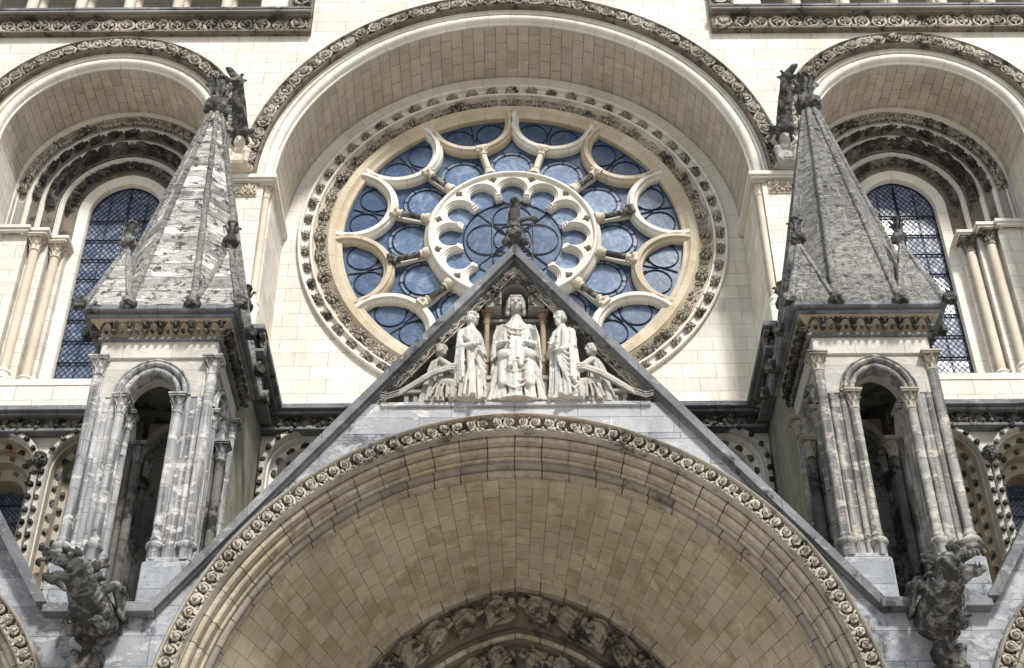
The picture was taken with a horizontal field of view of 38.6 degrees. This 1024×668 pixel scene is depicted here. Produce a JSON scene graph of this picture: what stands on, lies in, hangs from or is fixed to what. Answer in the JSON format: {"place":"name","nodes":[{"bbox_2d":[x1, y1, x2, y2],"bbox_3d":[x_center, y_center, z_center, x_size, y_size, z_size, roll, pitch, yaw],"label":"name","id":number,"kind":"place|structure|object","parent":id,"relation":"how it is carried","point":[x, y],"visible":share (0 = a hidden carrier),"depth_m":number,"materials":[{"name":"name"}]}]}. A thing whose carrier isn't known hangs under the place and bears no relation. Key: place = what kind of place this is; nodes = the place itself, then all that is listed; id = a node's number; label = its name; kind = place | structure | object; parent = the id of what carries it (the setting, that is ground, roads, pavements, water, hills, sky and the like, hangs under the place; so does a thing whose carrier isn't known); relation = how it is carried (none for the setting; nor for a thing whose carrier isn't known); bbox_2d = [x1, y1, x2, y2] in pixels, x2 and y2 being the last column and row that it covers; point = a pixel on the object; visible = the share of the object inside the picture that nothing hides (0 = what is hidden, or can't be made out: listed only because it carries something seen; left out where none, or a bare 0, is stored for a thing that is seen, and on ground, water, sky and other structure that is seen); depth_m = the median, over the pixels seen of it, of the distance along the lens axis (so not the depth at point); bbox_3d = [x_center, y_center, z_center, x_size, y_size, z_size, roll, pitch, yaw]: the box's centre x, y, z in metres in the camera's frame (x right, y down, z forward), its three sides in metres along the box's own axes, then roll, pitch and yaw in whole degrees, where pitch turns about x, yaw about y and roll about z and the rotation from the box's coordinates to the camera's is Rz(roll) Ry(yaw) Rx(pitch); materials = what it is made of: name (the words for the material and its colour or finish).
{"place":"outdoors","nodes":[
{"label":"outdoors","id":0,"kind":"place"},
{"bbox_2d":[0,0,1023,565],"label":"church facade","id":1,"kind":"structure","parent":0,"point":[710,360],"depth_m":37.71,"materials":[{"name":"beige stone"}]},
{"bbox_2d":[0,425,38,549],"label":"arched window","id":2,"kind":"structure","parent":1,"relation":"attached to","point":[19,473],"depth_m":31.99,"materials":[{"name":"stone"}]},
{"bbox_2d":[0,232,47,378],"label":"jamb column","id":3,"kind":"structure","parent":1,"relation":"on","point":[36,241],"depth_m":36.50,"materials":[{"name":"stone"}]},
{"bbox_2d":[31,450,46,469],"bbox_3d":[-10.056,2.704,31.148,0.324,0.405,0.466,0,-38,0],"label":"corbel head","id":4,"kind":"object","parent":1,"relation":"attached to","point":[38,460],"visible":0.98,"depth_m":31.03},
{"bbox_2d":[0,511,81,667],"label":"porch gable","id":5,"kind":"structure","parent":1,"relation":"attached to","point":[23,595],"depth_m":23.12,"materials":[{"name":"stone"}]},
{"bbox_2d":[0,594,41,667],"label":"portal arch","id":6,"kind":"structure","parent":5,"relation":"attached to","point":[18,648],"depth_m":22.70,"materials":[{"name":"beige stone"}]},
{"bbox_2d":[0,405,85,437],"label":"string course","id":7,"kind":"object","parent":1,"relation":"attached to","point":[44,421],"visible":0.44,"depth_m":31.72,"materials":[{"name":"stone"}]},
{"bbox_2d":[17,239,68,378],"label":"jamb column","id":8,"kind":"structure","parent":1,"relation":"on","point":[58,247],"depth_m":36.80,"materials":[{"name":"stone"}]},
{"bbox_2d":[21,428,79,590],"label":"arch","id":9,"kind":"structure","parent":1,"relation":"attached to","point":[50,520],"depth_m":30.95,"materials":[{"name":"stone"}]},
{"bbox_2d":[0,116,194,378],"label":"lancet window","id":10,"kind":"structure","parent":1,"relation":"attached to","point":[100,206],"depth_m":39.05,"materials":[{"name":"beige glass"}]},
{"bbox_2d":[0,36,231,182],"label":"round arch","id":11,"kind":"structure","parent":1,"relation":"attached to","point":[37,112],"depth_m":39.28,"materials":[{"name":"stone"}]},
{"bbox_2d":[0,0,288,7],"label":"gallery","id":12,"kind":"object","parent":1,"relation":"attached to","point":[113,3],"visible":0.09,"depth_m":42.92,"materials":[{"name":"stone"}]},
{"bbox_2d":[0,0,314,37],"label":"carved cornice","id":13,"kind":"structure","parent":1,"relation":"attached to","point":[294,18],"depth_m":39.95,"materials":[{"name":"stone"}]},
{"bbox_2d":[226,67,255,149],"bbox_3d":[-6.858,-5.444,36.902,0.659,1.774,1.952,0,-38,0],"label":"gargoyle","id":14,"kind":"object","parent":1,"relation":"attached to","point":[239,126],"visible":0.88,"depth_m":36.63,"materials":[{"name":"stone"}]},
{"bbox_2d":[223,324,281,528],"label":"buttress pier","id":15,"kind":"structure","parent":1,"relation":"attached to","point":[255,415],"depth_m":30.02,"materials":[{"name":"stone"}]},
{"bbox_2d":[250,198,268,323],"bbox_3d":[-6.082,-0.860,34.346,0.380,6.260,0.380,0,-38,0],"label":"nook shaft","id":16,"kind":"object","parent":1,"relation":"on","point":[254,313],"visible":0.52,"depth_m":35.00,"materials":[{"name":"stone"}]},
{"bbox_2d":[232,173,287,239],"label":"impost block","id":17,"kind":"structure","parent":1,"relation":"attached to","point":[245,185],"depth_m":36.36,"materials":[{"name":"beige stone"}]},
{"bbox_2d":[228,136,253,173],"bbox_3d":[-6.830,-4.441,36.660,0.708,1.055,0.751,0,-38,0],"label":"statue","id":18,"kind":"object","parent":17,"relation":"on","point":[239,152],"visible":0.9,"depth_m":36.38,"materials":[{"name":"stone"}]},
{"bbox_2d":[254,423,320,498],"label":"arched window","id":19,"kind":"structure","parent":1,"relation":"attached to","point":[284,456],"depth_m":31.59,"materials":[{"name":"stone"}]},
{"bbox_2d":[297,84,728,374],"bbox_3d":[0.021,-2.527,38.347,11.210,11.210,0.676,0,-38,0],"label":"rose window","id":20,"kind":"structure","parent":1,"relation":"attached to","point":[401,236],"depth_m":38.74,"materials":[{"name":"stone"}]},
{"bbox_2d":[261,401,768,435],"bbox_3d":[0.100,1.833,31.778,11.079,0.560,0.460,0,-38,0],"label":"string course","id":21,"kind":"object","parent":1,"relation":"attached to","point":[285,417],"visible":0.24,"depth_m":31.74,"materials":[{"name":"stone"}]},
{"bbox_2d":[248,0,782,220],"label":"round arch","id":22,"kind":"structure","parent":1,"relation":"attached to","point":[321,101],"depth_m":39.96,"materials":[{"name":"stone"}]},
{"bbox_2d":[41,246,993,667],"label":"porch gable","id":23,"kind":"structure","parent":1,"relation":"attached to","point":[369,414],"depth_m":25.29,"materials":[{"name":"stone"}]},
{"bbox_2d":[68,634,108,667],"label":"statue","id":24,"kind":"object","parent":23,"relation":"on","point":[90,655],"visible":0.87,"depth_m":22.37,"materials":[{"name":"grey stone"}]},
{"bbox_2d":[42,73,269,601],"bbox_3d":[-6.493,3.252,26.035,3.349,23.010,3.358,0,-38,0],"label":"pinnacle","id":25,"kind":"object","parent":23,"relation":"on","point":[170,332],"visible":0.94,"depth_m":27.09,"materials":[{"name":"stone"}]},
{"bbox_2d":[41,546,128,646],"bbox_3d":[-6.513,4.129,22.655,0.883,1.194,2.003,-8,-39,10],"label":"gargoyle","id":26,"kind":"object","parent":25,"relation":"attached to","point":[93,611],"visible":0.98,"depth_m":22.27,"materials":[{"name":"stone"}]},
{"bbox_2d":[402,390,420,401],"bbox_3d":[-1.715,1.288,26.029,0.480,0.439,0.440,0,-38,0],"label":"stone altar","id":27,"kind":"object","parent":23,"relation":"on","point":[411,396],"visible":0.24,"depth_m":25.96,"materials":[{"name":"grey stone"}]},
{"bbox_2d":[380,344,466,402],"bbox_3d":[-1.507,0.727,26.016,1.598,1.362,0.545,0,-38,0],"label":"statue","id":28,"kind":"object","parent":23,"relation":"on","point":[438,385],"visible":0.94,"depth_m":25.70,"materials":[{"name":"stone"}]},
{"bbox_2d":[454,311,486,401],"bbox_3d":[-0.731,0.422,26.228,0.614,2.098,0.627,0,-38,0],"label":"statue","id":29,"kind":"object","parent":23,"relation":"on","point":[470,378],"visible":0.97,"depth_m":25.96,"materials":[{"name":"stone"}]},
{"bbox_2d":[486,295,548,401],"bbox_3d":[0.078,0.311,26.547,1.160,2.660,0.878,0,-38,0],"label":"statue","id":30,"kind":"object","parent":23,"relation":"on","point":[515,370],"visible":0.91,"depth_m":26.05,"materials":[{"name":"stone"}]},
{"bbox_2d":[151,413,886,667],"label":"portal arch","id":31,"kind":"structure","parent":23,"relation":"attached to","point":[517,540],"depth_m":25.21,"materials":[{"name":"stone"}]},
{"bbox_2d":[501,196,537,258],"bbox_3d":[0.109,-2.043,28.013,0.636,1.558,0.513,-23,-43,26],"label":"statue","id":32,"kind":"object","parent":23,"relation":"on","point":[515,237],"visible":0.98,"depth_m":27.90,"materials":[{"name":"stone"}]},
{"bbox_2d":[546,310,579,401],"bbox_3d":[0.912,0.408,26.227,0.621,2.098,0.613,0,-38,0],"label":"statue","id":33,"kind":"object","parent":23,"relation":"on","point":[562,356],"visible":0.95,"depth_m":25.94,"materials":[{"name":"stone"}]},
{"bbox_2d":[576,343,653,401],"bbox_3d":[1.670,0.709,26.026,1.600,1.366,0.556,0,-38,0],"label":"statue","id":34,"kind":"object","parent":23,"relation":"on","point":[595,381],"visible":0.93,"depth_m":25.71,"materials":[{"name":"stone"}]},
{"bbox_2d":[613,388,628,400],"bbox_3d":[1.845,1.266,26.035,0.480,0.439,0.440,0,-38,0],"label":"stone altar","id":35,"kind":"object","parent":23,"relation":"on","point":[621,394],"visible":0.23,"depth_m":25.97,"materials":[{"name":"grey stone"}]},
{"bbox_2d":[760,70,991,595],"bbox_3d":[6.647,3.168,26.057,3.349,23.012,3.358,0,-38,0],"label":"pinnacle","id":36,"kind":"object","parent":23,"relation":"on","point":[859,326],"visible":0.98,"depth_m":27.12,"materials":[{"name":"stone"}]},
{"bbox_2d":[905,538,986,639],"bbox_3d":[6.649,4.042,22.673,0.876,1.193,1.999,5,-38,-7],"label":"gargoyle","id":37,"kind":"object","parent":36,"relation":"attached to","point":[941,603],"visible":0.94,"depth_m":22.28,"materials":[{"name":"stone"}]},
{"bbox_2d":[928,628,970,667],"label":"statue","id":38,"kind":"object","parent":23,"relation":"on","point":[946,652],"visible":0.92,"depth_m":22.36,"materials":[{"name":"grey stone"}]},
{"bbox_2d":[708,421,775,491],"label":"arch","id":39,"kind":"structure","parent":1,"relation":"attached to","point":[746,453],"depth_m":31.59,"materials":[{"name":"stone"}]},
{"bbox_2d":[738,170,793,236],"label":"impost block","id":40,"kind":"structure","parent":1,"relation":"attached to","point":[779,181],"depth_m":36.38,"materials":[{"name":"beige stone"}]},
{"bbox_2d":[771,132,796,169],"bbox_3d":[6.850,-4.528,36.683,0.708,1.055,0.751,0,-38,0],"label":"statue","id":41,"kind":"object","parent":40,"relation":"on","point":[785,150],"visible":0.87,"depth_m":36.40,"materials":[{"name":"stone"}]},
{"bbox_2d":[756,195,777,320],"bbox_3d":[6.157,-0.938,34.367,0.380,6.260,0.380,0,-38,0],"label":"nook shaft","id":42,"kind":"object","parent":1,"relation":"on","point":[773,312],"visible":0.46,"depth_m":34.98,"materials":[{"name":"stone"}]},
{"bbox_2d":[747,320,809,524],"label":"buttress pier","id":43,"kind":"structure","parent":1,"relation":"attached to","point":[775,412],"depth_m":30.01,"materials":[{"name":"stone"}]},
{"bbox_2d":[768,63,797,142],"bbox_3d":[6.862,-5.533,36.922,0.659,1.773,1.957,0,-38,0],"label":"gargoyle","id":44,"kind":"object","parent":1,"relation":"attached to","point":[784,120],"visible":0.79,"depth_m":36.65,"materials":[{"name":"stone"}]},
{"bbox_2d":[707,0,1023,33],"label":"carved cornice","id":45,"kind":"structure","parent":1,"relation":"attached to","point":[727,16],"depth_m":39.98,"materials":[{"name":"stone"}]},
{"bbox_2d":[733,0,1023,3],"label":"gallery","id":46,"kind":"object","parent":1,"relation":"attached to","point":[821,1],"visible":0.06,"depth_m":43.06,"materials":[{"name":"stone"}]},
{"bbox_2d":[791,32,1023,176],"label":"round arch","id":47,"kind":"structure","parent":1,"relation":"attached to","point":[986,106],"depth_m":39.32,"materials":[{"name":"stone"}]},
{"bbox_2d":[830,111,1023,372],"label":"lancet window","id":48,"kind":"structure","parent":1,"relation":"attached to","point":[925,200],"depth_m":39.12,"materials":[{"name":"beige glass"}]},
{"bbox_2d":[951,422,1009,581],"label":"arch","id":49,"kind":"structure","parent":1,"relation":"attached to","point":[981,515],"depth_m":30.94,"materials":[{"name":"stone"}]},
{"bbox_2d":[956,234,1010,372],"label":"jamb column","id":50,"kind":"structure","parent":1,"relation":"on","point":[966,242],"depth_m":36.81,"materials":[{"name":"stone"}]},
{"bbox_2d":[945,399,1023,431],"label":"string course","id":51,"kind":"object","parent":1,"relation":"attached to","point":[983,415],"visible":0.4,"depth_m":31.76,"materials":[{"name":"stone"}]},
{"bbox_2d":[954,520,1023,667],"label":"porch gable","id":52,"kind":"structure","parent":1,"relation":"attached to","point":[980,635],"depth_m":23.05,"materials":[{"name":"stone"}]},
{"bbox_2d":[992,600,1023,667],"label":"portal arch","id":53,"kind":"structure","parent":52,"relation":"attached to","point":[1009,652],"depth_m":22.56,"materials":[{"name":"beige stone"}]},
{"bbox_2d":[983,444,998,463],"bbox_3d":[10.184,2.575,31.182,0.322,0.405,0.464,0,-38,0],"label":"corbel head","id":54,"kind":"object","parent":1,"relation":"attached to","point":[990,453],"visible":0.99,"depth_m":31.06},
{"bbox_2d":[977,226,1023,372],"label":"jamb column","id":55,"kind":"structure","parent":1,"relation":"on","point":[987,235],"depth_m":36.60,"materials":[{"name":"stone"}]},
{"bbox_2d":[991,419,1023,545],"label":"arch","id":56,"kind":"structure","parent":1,"relation":"attached to","point":[1007,466],"depth_m":31.93,"materials":[{"name":"stone"}]}
]}

